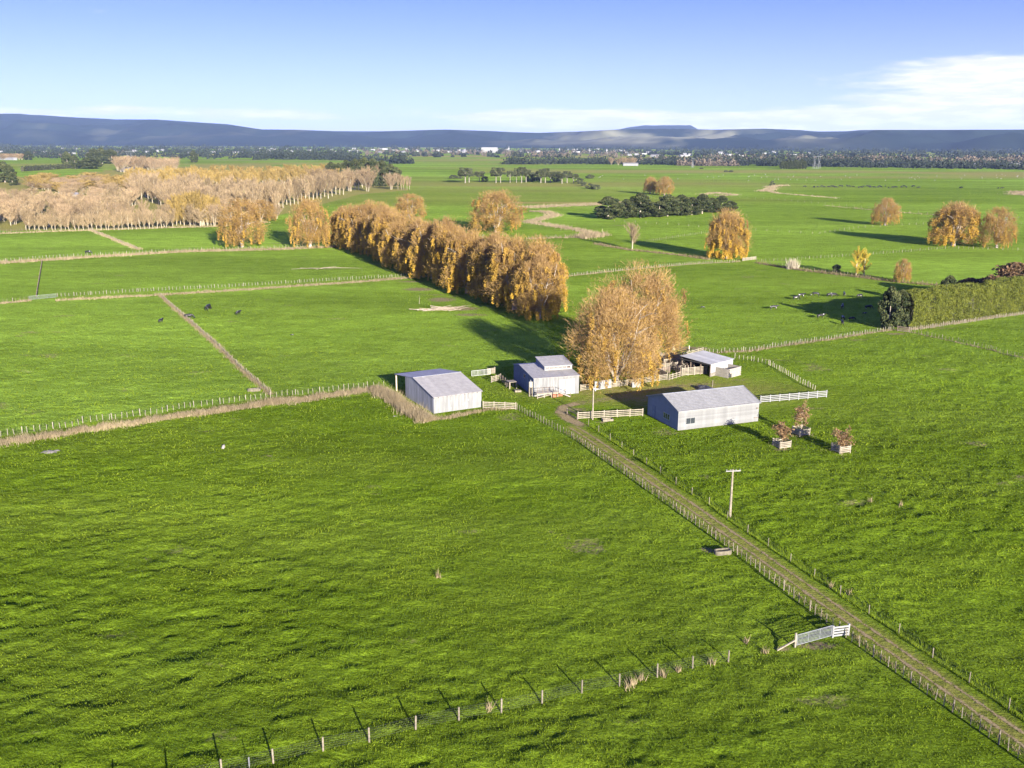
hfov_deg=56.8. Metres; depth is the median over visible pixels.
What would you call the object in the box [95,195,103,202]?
bare tree
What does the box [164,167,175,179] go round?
golden poplar
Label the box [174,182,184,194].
bare poplar
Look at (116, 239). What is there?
fence
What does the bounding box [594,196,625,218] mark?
macrocarpa tree
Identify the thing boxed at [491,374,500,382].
rail fence
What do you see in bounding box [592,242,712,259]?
dry grass
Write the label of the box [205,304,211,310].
cow
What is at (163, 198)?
bare poplar
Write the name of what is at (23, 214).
bare poplar
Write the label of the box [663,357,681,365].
rail fence
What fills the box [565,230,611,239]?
dry grass
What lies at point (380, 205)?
willow tree
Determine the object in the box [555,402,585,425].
yard track
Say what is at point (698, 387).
covered heap
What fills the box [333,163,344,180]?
pine tree
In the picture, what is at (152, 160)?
bare tree
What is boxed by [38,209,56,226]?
bare poplar
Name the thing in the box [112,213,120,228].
bare poplar
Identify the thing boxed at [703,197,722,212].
macrocarpa tree
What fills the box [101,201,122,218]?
bare tree
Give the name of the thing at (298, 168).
golden poplar
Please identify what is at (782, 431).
young tree
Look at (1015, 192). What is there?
dry grass
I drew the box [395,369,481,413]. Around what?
zinc shed
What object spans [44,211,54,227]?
bare poplar
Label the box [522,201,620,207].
dry grass
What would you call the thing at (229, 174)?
golden poplar
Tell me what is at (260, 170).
golden poplar
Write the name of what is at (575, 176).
gum tree
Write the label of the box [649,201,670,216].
macrocarpa tree
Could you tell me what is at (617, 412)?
rail fence
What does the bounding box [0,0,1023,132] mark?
sky
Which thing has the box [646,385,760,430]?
long shed
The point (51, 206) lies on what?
bare tree
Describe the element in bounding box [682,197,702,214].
macrocarpa tree
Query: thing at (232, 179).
bare poplar
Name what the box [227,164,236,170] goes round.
golden poplar
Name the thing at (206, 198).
golden poplar
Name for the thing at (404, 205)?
willow tree
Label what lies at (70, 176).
golden willow
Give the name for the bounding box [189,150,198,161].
pine tree
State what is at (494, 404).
rail fence
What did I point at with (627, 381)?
rail fence
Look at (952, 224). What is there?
willow tree
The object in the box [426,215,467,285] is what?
willow tree
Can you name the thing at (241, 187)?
bare poplar
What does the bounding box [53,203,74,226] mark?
bare tree
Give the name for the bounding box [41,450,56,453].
stone
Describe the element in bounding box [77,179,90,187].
golden willow
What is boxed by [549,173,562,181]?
bush
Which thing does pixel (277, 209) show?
bare tree
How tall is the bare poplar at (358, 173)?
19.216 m
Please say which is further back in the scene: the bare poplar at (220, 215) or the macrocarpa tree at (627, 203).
the macrocarpa tree at (627, 203)
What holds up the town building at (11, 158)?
on the ground at (808, 232)
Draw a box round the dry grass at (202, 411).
[0,386,372,446]
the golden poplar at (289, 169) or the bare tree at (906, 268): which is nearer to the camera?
the bare tree at (906, 268)
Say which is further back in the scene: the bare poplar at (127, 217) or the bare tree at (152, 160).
the bare tree at (152, 160)
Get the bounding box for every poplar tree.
[850,245,864,273]
[859,250,871,275]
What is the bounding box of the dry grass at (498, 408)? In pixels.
[485,405,514,410]
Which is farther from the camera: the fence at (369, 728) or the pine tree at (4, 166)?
the pine tree at (4, 166)
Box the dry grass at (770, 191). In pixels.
[767,189,839,198]
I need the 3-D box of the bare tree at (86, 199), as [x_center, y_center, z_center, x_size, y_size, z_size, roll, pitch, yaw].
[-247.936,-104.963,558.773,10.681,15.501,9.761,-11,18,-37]
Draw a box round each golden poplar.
[124,167,132,178]
[158,171,169,181]
[162,165,171,177]
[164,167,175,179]
[164,199,177,219]
[170,194,180,224]
[175,168,185,176]
[176,192,188,224]
[179,170,185,180]
[185,167,193,174]
[186,190,197,225]
[189,188,201,225]
[196,170,206,181]
[197,192,207,225]
[200,194,211,225]
[205,170,216,183]
[206,195,216,224]
[209,164,218,175]
[209,195,220,224]
[212,169,221,184]
[213,171,223,183]
[219,164,226,179]
[221,169,229,179]
[223,171,234,178]
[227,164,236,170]
[230,169,240,181]
[232,171,241,181]
[237,165,246,175]
[240,170,249,178]
[241,172,252,180]
[247,168,258,178]
[251,171,260,182]
[258,169,266,182]
[260,171,270,181]
[270,170,279,180]
[278,169,288,181]
[284,167,293,178]
[286,169,297,180]
[294,166,302,176]
[296,169,306,178]
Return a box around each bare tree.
[0,191,9,199]
[0,199,6,221]
[1,199,18,210]
[4,201,22,224]
[7,188,20,196]
[36,201,45,213]
[46,202,55,218]
[48,198,65,212]
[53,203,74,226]
[64,205,80,224]
[78,201,99,225]
[82,195,98,204]
[85,188,104,197]
[87,186,101,196]
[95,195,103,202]
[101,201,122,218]
[109,156,120,168]
[114,160,121,171]
[115,155,128,169]
[118,206,135,224]
[120,156,129,166]
[127,186,138,204]
[129,156,135,166]
[132,159,144,167]
[134,155,147,166]
[145,159,157,169]
[148,156,158,170]
[156,203,170,226]
[158,157,168,169]
[166,158,178,171]
[170,157,179,167]
[185,186,200,193]
[203,203,221,225]
[216,198,229,210]
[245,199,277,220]
[269,204,284,218]
[304,166,328,194]
[324,168,339,192]
[341,170,354,190]
[355,168,377,190]
[382,172,399,189]
[624,221,640,248]
[626,158,633,162]
[892,258,912,282]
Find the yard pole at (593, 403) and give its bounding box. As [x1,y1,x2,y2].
[592,386,595,419]
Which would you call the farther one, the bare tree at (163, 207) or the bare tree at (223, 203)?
the bare tree at (223, 203)
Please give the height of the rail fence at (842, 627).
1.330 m
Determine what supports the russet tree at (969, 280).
on the ground at (808, 232)
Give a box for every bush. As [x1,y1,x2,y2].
[0,142,1023,159]
[0,144,414,163]
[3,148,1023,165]
[481,176,488,181]
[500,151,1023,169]
[525,172,535,181]
[530,171,541,180]
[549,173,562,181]
[574,177,583,183]
[584,183,593,188]
[585,174,594,178]
[593,184,600,189]
[832,264,840,271]
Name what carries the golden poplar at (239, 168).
on the ground at (808, 232)
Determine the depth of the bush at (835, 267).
340.07 m
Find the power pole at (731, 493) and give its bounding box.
[726,469,740,516]
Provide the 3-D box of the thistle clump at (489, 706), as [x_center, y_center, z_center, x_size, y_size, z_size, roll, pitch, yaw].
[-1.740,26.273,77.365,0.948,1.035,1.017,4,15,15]
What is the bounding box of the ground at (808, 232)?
[0,146,1023,767]
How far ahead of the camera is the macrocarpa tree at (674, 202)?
592.78 m
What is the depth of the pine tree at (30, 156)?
2189.85 m
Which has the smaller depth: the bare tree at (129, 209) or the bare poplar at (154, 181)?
the bare tree at (129, 209)
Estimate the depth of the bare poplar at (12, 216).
512.85 m
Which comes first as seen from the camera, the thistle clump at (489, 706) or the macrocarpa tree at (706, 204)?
the thistle clump at (489, 706)
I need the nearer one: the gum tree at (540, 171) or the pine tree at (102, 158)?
the gum tree at (540, 171)
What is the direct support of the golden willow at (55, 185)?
on the ground at (808, 232)
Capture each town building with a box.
[0,157,16,159]
[481,147,497,152]
[623,163,638,165]
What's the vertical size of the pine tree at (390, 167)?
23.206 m
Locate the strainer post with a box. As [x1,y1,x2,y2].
[777,633,796,650]
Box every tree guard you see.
[772,437,791,448]
[791,424,810,436]
[831,442,850,453]
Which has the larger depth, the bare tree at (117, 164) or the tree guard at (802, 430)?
the bare tree at (117, 164)
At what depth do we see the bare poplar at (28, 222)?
486.73 m
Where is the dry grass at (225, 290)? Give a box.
[56,275,430,301]
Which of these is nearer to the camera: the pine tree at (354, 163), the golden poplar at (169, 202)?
the golden poplar at (169, 202)
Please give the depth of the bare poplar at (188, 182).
742.93 m
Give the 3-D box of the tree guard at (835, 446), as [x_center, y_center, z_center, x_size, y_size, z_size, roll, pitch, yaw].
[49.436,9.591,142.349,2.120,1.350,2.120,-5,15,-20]
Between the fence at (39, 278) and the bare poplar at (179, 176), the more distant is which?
the bare poplar at (179, 176)
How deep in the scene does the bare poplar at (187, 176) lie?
820.76 m
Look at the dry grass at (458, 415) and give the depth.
160.19 m
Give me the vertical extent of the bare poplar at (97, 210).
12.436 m
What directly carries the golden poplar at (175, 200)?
on the ground at (808, 232)
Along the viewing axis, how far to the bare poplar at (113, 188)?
744.29 m
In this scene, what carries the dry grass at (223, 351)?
on the ground at (808, 232)
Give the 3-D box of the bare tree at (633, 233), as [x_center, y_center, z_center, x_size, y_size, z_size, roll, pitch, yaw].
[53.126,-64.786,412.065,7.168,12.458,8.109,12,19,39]
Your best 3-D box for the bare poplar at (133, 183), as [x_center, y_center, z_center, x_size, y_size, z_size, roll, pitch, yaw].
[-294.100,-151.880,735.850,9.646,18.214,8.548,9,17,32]
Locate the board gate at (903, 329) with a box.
[897,326,909,332]
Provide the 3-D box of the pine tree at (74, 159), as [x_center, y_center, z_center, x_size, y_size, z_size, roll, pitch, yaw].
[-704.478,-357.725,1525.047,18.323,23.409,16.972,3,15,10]
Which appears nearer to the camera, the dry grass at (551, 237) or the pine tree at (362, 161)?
the dry grass at (551, 237)
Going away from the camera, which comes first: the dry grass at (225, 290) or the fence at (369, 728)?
the fence at (369, 728)
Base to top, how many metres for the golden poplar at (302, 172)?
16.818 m
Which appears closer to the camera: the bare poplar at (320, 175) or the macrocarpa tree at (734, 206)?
the macrocarpa tree at (734, 206)
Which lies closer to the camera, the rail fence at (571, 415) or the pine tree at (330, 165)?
the rail fence at (571, 415)
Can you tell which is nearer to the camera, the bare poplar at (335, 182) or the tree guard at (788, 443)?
the tree guard at (788, 443)
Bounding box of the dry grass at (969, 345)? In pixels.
[910,331,1023,357]
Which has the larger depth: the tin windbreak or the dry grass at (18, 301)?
the dry grass at (18, 301)
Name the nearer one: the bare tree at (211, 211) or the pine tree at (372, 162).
the bare tree at (211, 211)
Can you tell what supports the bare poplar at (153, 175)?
on the ground at (808, 232)
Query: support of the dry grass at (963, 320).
on the ground at (808, 232)
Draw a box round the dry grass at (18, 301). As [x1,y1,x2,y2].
[0,299,31,303]
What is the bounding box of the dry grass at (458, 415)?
[432,409,486,420]
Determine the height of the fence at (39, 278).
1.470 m
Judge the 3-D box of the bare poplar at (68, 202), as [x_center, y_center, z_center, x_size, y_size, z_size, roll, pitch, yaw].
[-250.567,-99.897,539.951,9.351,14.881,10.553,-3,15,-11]
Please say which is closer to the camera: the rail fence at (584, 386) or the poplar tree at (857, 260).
the rail fence at (584, 386)
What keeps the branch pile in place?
on the ground at (808, 232)
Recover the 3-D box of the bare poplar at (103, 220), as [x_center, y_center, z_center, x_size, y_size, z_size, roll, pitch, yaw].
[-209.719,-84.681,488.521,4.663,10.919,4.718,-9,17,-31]
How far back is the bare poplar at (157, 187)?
692.10 m
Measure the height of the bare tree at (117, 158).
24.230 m
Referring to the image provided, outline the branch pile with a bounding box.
[412,305,467,310]
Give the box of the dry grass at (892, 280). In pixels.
[755,262,939,285]
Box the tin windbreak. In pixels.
[594,379,610,390]
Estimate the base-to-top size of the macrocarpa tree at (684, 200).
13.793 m
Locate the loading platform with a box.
[506,380,516,388]
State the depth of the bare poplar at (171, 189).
681.70 m
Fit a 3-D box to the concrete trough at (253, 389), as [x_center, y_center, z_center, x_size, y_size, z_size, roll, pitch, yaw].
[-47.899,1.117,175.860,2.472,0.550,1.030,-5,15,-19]
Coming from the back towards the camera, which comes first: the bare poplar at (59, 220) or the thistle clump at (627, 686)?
the bare poplar at (59, 220)
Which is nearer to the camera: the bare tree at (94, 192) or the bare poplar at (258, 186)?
the bare poplar at (258, 186)
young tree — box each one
[771,420,794,443]
[793,398,811,429]
[831,425,855,446]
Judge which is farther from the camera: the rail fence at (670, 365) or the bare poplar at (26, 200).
the bare poplar at (26, 200)
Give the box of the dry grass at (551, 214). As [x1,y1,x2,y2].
[521,209,607,234]
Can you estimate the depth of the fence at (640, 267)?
346.65 m
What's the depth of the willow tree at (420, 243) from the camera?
315.23 m
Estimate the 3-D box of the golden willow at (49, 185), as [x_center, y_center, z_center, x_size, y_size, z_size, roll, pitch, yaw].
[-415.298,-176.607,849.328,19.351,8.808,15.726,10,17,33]
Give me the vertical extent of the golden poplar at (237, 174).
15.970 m
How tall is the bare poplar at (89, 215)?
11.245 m
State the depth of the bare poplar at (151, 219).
497.42 m
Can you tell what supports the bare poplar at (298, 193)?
on the ground at (808, 232)
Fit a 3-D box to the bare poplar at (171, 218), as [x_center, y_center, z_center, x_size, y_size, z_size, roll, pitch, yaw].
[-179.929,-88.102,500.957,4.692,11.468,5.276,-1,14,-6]
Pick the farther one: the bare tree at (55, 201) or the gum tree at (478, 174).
the gum tree at (478, 174)
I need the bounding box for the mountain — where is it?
[623,125,696,128]
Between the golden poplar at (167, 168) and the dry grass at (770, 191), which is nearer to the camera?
the dry grass at (770, 191)
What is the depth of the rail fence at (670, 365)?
193.17 m
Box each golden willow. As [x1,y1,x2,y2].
[21,181,44,188]
[33,178,53,183]
[35,180,47,189]
[36,174,51,180]
[39,183,52,190]
[52,182,60,191]
[59,178,84,184]
[59,182,77,189]
[62,175,79,178]
[74,175,100,178]
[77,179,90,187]
[80,172,99,177]
[88,177,104,180]
[95,183,110,190]
[98,180,119,186]
[114,176,125,181]
[116,180,127,188]
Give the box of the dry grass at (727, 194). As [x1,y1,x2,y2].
[695,192,737,195]
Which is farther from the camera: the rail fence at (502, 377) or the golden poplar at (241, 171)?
the golden poplar at (241, 171)
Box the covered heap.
[694,385,711,389]
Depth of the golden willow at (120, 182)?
875.26 m
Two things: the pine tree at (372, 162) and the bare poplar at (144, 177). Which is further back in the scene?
the pine tree at (372, 162)
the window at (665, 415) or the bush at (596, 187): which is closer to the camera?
the window at (665, 415)
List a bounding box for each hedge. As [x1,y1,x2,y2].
[19,163,80,171]
[900,275,1023,328]
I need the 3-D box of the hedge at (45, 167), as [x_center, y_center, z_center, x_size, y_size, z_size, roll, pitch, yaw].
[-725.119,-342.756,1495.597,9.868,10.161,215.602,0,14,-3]
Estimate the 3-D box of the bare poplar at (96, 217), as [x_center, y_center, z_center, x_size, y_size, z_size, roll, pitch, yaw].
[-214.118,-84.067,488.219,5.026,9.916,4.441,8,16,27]
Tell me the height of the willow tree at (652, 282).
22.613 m
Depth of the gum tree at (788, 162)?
1707.98 m
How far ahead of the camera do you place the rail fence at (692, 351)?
205.95 m
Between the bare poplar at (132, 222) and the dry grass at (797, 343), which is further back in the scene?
the bare poplar at (132, 222)
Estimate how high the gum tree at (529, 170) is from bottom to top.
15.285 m
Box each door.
[559,379,564,392]
[566,378,574,393]
[652,405,654,417]
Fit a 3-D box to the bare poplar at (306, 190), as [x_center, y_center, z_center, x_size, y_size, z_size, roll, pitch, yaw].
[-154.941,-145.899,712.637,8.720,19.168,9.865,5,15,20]
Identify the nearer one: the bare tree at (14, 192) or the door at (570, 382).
the door at (570, 382)
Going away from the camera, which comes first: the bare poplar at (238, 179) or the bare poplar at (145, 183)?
the bare poplar at (145, 183)
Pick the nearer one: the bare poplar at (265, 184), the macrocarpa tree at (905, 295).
the macrocarpa tree at (905, 295)
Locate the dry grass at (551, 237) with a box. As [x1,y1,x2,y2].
[526,235,573,238]
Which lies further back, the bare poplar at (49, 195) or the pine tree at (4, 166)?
the pine tree at (4, 166)
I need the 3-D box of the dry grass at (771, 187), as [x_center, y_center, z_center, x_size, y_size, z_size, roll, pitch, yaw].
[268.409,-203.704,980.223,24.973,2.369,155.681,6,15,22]
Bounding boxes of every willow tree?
[213,197,269,247]
[283,196,338,247]
[327,205,346,244]
[333,203,362,249]
[344,211,368,254]
[346,198,377,246]
[360,209,380,258]
[367,201,399,254]
[368,205,403,260]
[370,207,409,258]
[377,217,409,268]
[389,219,424,273]
[390,209,420,263]
[394,193,427,217]
[401,216,428,267]
[405,216,443,280]
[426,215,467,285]
[438,225,486,293]
[459,189,527,232]
[460,231,510,302]
[464,229,518,296]
[483,231,531,312]
[486,242,518,305]
[510,251,569,320]
[515,233,570,314]
[560,283,668,396]
[585,258,696,365]
[642,176,657,193]
[655,176,674,194]
[703,207,754,259]
[870,197,901,224]
[924,200,984,246]
[978,207,1019,247]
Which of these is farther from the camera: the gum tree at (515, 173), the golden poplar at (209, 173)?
the gum tree at (515, 173)
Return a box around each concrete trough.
[247,388,260,391]
[714,548,731,555]
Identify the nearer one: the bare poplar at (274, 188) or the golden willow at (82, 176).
the bare poplar at (274, 188)
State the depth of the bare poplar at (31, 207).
536.10 m
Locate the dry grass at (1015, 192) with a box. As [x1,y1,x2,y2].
[1004,190,1023,194]
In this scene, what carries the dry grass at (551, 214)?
on the ground at (808, 232)
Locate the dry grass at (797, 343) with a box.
[708,329,892,353]
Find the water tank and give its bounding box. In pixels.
[528,380,532,396]
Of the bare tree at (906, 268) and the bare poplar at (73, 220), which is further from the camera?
the bare poplar at (73, 220)
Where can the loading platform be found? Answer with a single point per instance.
(511, 381)
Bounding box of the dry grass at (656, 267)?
[569,261,739,275]
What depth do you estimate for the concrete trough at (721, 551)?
106.59 m
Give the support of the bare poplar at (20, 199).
on the ground at (808, 232)
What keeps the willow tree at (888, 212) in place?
on the ground at (808, 232)
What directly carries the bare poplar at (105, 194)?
on the ground at (808, 232)
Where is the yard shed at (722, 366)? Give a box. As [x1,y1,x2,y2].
[680,350,740,377]
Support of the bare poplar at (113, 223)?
on the ground at (808, 232)
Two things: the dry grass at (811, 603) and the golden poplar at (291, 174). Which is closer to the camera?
the dry grass at (811, 603)
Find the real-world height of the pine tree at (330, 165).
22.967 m
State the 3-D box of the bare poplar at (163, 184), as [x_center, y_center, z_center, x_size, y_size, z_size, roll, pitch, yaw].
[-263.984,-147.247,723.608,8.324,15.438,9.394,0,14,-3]
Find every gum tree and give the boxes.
[457,167,471,182]
[464,168,475,181]
[474,171,484,181]
[490,167,501,182]
[495,167,505,182]
[506,170,513,176]
[513,168,518,182]
[516,167,528,182]
[521,169,530,181]
[535,169,547,182]
[539,168,550,182]
[555,171,568,183]
[563,171,572,182]
[568,174,578,182]
[779,161,784,168]
[785,160,790,168]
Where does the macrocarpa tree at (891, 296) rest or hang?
on the ground at (808, 232)
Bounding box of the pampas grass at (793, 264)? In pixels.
[782,258,800,268]
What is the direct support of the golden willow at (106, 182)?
on the ground at (808, 232)
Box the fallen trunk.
[300,266,336,268]
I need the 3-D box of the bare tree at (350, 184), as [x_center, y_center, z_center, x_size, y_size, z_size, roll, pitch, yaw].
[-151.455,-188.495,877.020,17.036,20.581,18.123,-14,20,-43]
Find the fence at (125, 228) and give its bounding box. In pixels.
[2,221,268,233]
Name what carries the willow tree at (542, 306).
on the ground at (808, 232)
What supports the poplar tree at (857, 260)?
on the ground at (808, 232)
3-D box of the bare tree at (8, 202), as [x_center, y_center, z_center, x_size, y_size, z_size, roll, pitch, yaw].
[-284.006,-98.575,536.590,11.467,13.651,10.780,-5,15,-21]
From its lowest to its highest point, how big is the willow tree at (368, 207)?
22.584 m
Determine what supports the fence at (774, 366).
on the ground at (808, 232)
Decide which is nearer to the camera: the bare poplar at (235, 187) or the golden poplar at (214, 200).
the golden poplar at (214, 200)
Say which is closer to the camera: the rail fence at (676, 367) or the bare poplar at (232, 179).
the rail fence at (676, 367)
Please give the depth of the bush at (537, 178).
1127.69 m
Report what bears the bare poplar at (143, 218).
on the ground at (808, 232)
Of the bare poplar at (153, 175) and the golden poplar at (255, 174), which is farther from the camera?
the golden poplar at (255, 174)
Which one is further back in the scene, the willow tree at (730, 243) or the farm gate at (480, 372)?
the willow tree at (730, 243)
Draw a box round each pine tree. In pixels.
[0,161,12,181]
[5,167,18,185]
[22,151,34,159]
[61,151,71,163]
[70,155,79,168]
[77,157,103,168]
[85,148,100,163]
[93,147,109,163]
[104,149,118,163]
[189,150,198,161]
[323,162,335,170]
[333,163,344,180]
[341,160,348,169]
[349,158,359,170]
[357,157,367,168]
[364,158,377,169]
[370,167,380,185]
[376,160,388,176]
[378,167,389,185]
[384,164,393,184]
[391,167,401,185]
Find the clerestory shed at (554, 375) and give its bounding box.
[514,355,579,398]
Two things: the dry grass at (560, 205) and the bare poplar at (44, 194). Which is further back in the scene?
the dry grass at (560, 205)
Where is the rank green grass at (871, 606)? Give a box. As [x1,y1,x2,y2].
[596,424,1023,714]
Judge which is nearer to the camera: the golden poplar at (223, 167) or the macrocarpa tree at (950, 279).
the macrocarpa tree at (950, 279)
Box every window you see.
[663,412,669,420]
[686,417,694,423]
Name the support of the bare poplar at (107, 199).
on the ground at (808, 232)
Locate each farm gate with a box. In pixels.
[471,369,489,375]
[796,625,832,644]
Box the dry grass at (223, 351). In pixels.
[158,295,274,394]
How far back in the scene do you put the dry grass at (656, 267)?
352.66 m
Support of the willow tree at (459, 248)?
on the ground at (808, 232)
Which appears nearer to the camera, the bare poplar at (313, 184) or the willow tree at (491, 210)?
the willow tree at (491, 210)
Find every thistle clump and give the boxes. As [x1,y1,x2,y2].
[486,701,494,712]
[624,675,635,690]
[629,677,638,684]
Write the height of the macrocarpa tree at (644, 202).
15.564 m
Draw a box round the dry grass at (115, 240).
[88,228,142,249]
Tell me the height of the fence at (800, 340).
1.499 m
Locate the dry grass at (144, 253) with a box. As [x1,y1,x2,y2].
[1,244,336,263]
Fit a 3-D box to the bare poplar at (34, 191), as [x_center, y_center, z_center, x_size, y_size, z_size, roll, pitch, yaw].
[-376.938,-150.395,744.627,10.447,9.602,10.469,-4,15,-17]
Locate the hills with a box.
[0,114,1023,152]
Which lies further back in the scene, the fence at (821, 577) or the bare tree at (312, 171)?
the bare tree at (312, 171)
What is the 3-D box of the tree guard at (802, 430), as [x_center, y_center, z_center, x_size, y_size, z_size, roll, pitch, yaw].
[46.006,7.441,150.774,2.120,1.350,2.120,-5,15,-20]
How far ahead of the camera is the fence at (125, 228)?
492.45 m
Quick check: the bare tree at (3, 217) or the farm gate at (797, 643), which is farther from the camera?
the bare tree at (3, 217)
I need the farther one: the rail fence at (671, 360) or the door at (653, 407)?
the rail fence at (671, 360)
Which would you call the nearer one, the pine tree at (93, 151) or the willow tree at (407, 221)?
the willow tree at (407, 221)
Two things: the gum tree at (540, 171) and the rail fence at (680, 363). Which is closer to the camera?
the rail fence at (680, 363)
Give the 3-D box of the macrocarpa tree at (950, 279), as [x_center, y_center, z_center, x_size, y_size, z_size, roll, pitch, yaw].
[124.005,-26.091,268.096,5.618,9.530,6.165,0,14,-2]
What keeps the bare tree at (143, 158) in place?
on the ground at (808, 232)
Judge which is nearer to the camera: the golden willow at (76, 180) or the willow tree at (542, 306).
the willow tree at (542, 306)
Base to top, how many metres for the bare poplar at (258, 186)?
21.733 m
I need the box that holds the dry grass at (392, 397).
[364,383,441,423]
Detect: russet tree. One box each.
[956,277,977,283]
[976,262,1023,283]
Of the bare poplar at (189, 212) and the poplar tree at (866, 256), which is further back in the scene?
the bare poplar at (189, 212)
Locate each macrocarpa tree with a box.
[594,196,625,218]
[620,199,635,218]
[624,193,659,217]
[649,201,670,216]
[656,194,682,215]
[669,194,694,215]
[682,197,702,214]
[692,194,711,213]
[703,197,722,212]
[713,195,731,211]
[727,201,738,210]
[877,286,904,328]
[891,289,912,327]
[940,275,956,284]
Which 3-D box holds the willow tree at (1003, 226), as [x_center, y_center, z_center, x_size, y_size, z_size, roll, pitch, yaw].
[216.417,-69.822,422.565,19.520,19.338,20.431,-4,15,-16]
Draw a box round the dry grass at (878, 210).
[823,205,933,214]
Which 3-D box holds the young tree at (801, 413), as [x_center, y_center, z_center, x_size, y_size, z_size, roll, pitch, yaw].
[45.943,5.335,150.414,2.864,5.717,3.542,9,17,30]
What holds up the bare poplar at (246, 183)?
on the ground at (808, 232)
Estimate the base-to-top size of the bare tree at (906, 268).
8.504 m
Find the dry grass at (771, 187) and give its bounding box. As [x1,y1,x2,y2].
[754,185,788,191]
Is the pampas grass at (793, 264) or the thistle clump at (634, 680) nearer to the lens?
the thistle clump at (634, 680)
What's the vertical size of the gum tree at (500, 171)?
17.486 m
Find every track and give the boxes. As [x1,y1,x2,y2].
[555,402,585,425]
[570,427,1023,747]
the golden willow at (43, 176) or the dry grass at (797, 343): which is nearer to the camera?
the dry grass at (797, 343)
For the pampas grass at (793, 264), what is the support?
on the ground at (808, 232)
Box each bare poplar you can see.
[0,200,17,223]
[2,208,16,224]
[13,195,26,217]
[16,204,33,216]
[20,211,28,229]
[22,194,32,203]
[22,203,37,216]
[24,215,31,229]
[27,198,38,208]
[28,187,38,195]
[29,202,40,215]
[29,213,36,229]
[34,191,52,208]
[34,215,41,227]
[36,196,47,213]
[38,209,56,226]
[39,214,44,229]
[41,215,47,229]
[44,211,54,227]
[46,192,60,200]
[49,213,57,229]
[56,213,63,229]
[60,213,68,228]
[63,196,82,208]
[64,214,70,228]
[67,186,77,192]
[70,214,76,227]
[73,213,81,229]
[76,197,91,215]
[76,214,84,229]
[77,184,85,192]
[82,215,89,229]
[85,209,93,228]
[89,204,105,225]
[90,213,98,228]
[91,199,108,221]
[96,190,110,200]
[98,213,103,229]
[99,211,108,229]
[100,195,115,205]
[102,210,110,229]
[106,185,117,192]
[109,195,118,204]
[109,215,119,229]
[110,189,121,200]
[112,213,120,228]
[114,198,134,209]
[115,210,125,228]
[116,194,130,203]
[118,187,124,195]
[121,191,133,201]
[122,175,133,187]
[124,189,138,205]
[124,208,131,229]
[126,209,133,228]
[128,177,137,189]
[132,211,140,228]
[134,180,145,198]
[136,173,149,183]
[136,198,148,211]
[139,209,147,228]
[143,171,152,184]
[143,181,151,198]
[144,182,154,202]
[144,209,153,228]
[145,174,158,188]
[148,214,156,226]
[150,171,160,185]
[151,184,164,203]
[153,187,165,204]
[154,209,161,227]
[156,209,163,227]
[157,194,170,202]
[160,183,168,194]
[162,212,170,226]
[163,184,176,195]
[166,183,178,193]
[167,208,175,227]
[170,173,183,182]
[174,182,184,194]
[176,177,185,187]
[180,185,189,194]
[181,171,193,183]
[183,204,193,225]
[185,179,195,188]
[190,172,200,182]
[191,207,207,226]
[194,173,205,183]
[204,177,213,185]
[204,186,212,195]
[214,185,223,192]
[214,207,233,225]
[217,193,230,204]
[219,180,229,188]
[220,177,230,184]
[224,173,236,188]
[226,188,235,201]
[228,183,239,191]
[232,177,242,188]
[232,189,241,202]
[237,180,247,193]
[239,190,247,209]
[243,178,253,192]
[244,186,258,202]
[250,183,263,202]
[254,181,264,199]
[256,179,269,199]
[262,182,271,203]
[269,181,279,200]
[269,190,279,206]
[274,183,284,206]
[278,179,290,204]
[278,180,287,207]
[282,175,293,204]
[289,177,298,203]
[292,179,302,200]
[296,174,306,201]
[300,179,310,196]
[304,173,313,198]
[307,173,318,199]
[311,173,321,194]
[316,176,325,198]
[319,171,326,196]
[325,175,333,197]
[328,173,334,195]
[331,171,339,192]
[336,172,342,194]
[337,171,346,194]
[347,169,354,190]
[351,170,358,188]
[355,171,361,188]
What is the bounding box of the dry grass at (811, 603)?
[564,431,1023,757]
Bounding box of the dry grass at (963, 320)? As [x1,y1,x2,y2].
[904,313,1023,330]
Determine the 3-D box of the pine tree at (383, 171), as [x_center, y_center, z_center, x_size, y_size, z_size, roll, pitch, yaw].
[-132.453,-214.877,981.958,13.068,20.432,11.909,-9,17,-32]
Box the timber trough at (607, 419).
[601,417,613,421]
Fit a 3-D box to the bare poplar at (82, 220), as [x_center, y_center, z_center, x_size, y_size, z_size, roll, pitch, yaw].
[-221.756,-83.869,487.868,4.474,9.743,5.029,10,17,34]
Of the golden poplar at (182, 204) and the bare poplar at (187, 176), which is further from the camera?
the bare poplar at (187, 176)
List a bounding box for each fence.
[0,382,373,435]
[2,243,320,259]
[3,222,250,231]
[36,260,41,296]
[57,273,426,296]
[89,228,136,247]
[159,292,270,392]
[192,650,729,767]
[483,401,515,408]
[487,367,494,373]
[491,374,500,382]
[500,375,510,388]
[517,403,1023,759]
[566,259,732,275]
[566,408,577,419]
[578,408,642,418]
[580,384,589,390]
[588,419,1023,717]
[611,373,667,387]
[655,366,669,375]
[657,368,667,377]
[661,361,677,370]
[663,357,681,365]
[668,371,679,379]
[670,359,680,375]
[676,358,685,371]
[681,365,707,375]
[682,347,703,354]
[705,326,893,352]
[734,355,815,388]
[756,259,936,283]
[760,390,826,401]
[771,246,997,258]
[831,623,849,637]
[910,311,1023,329]
[911,328,1022,356]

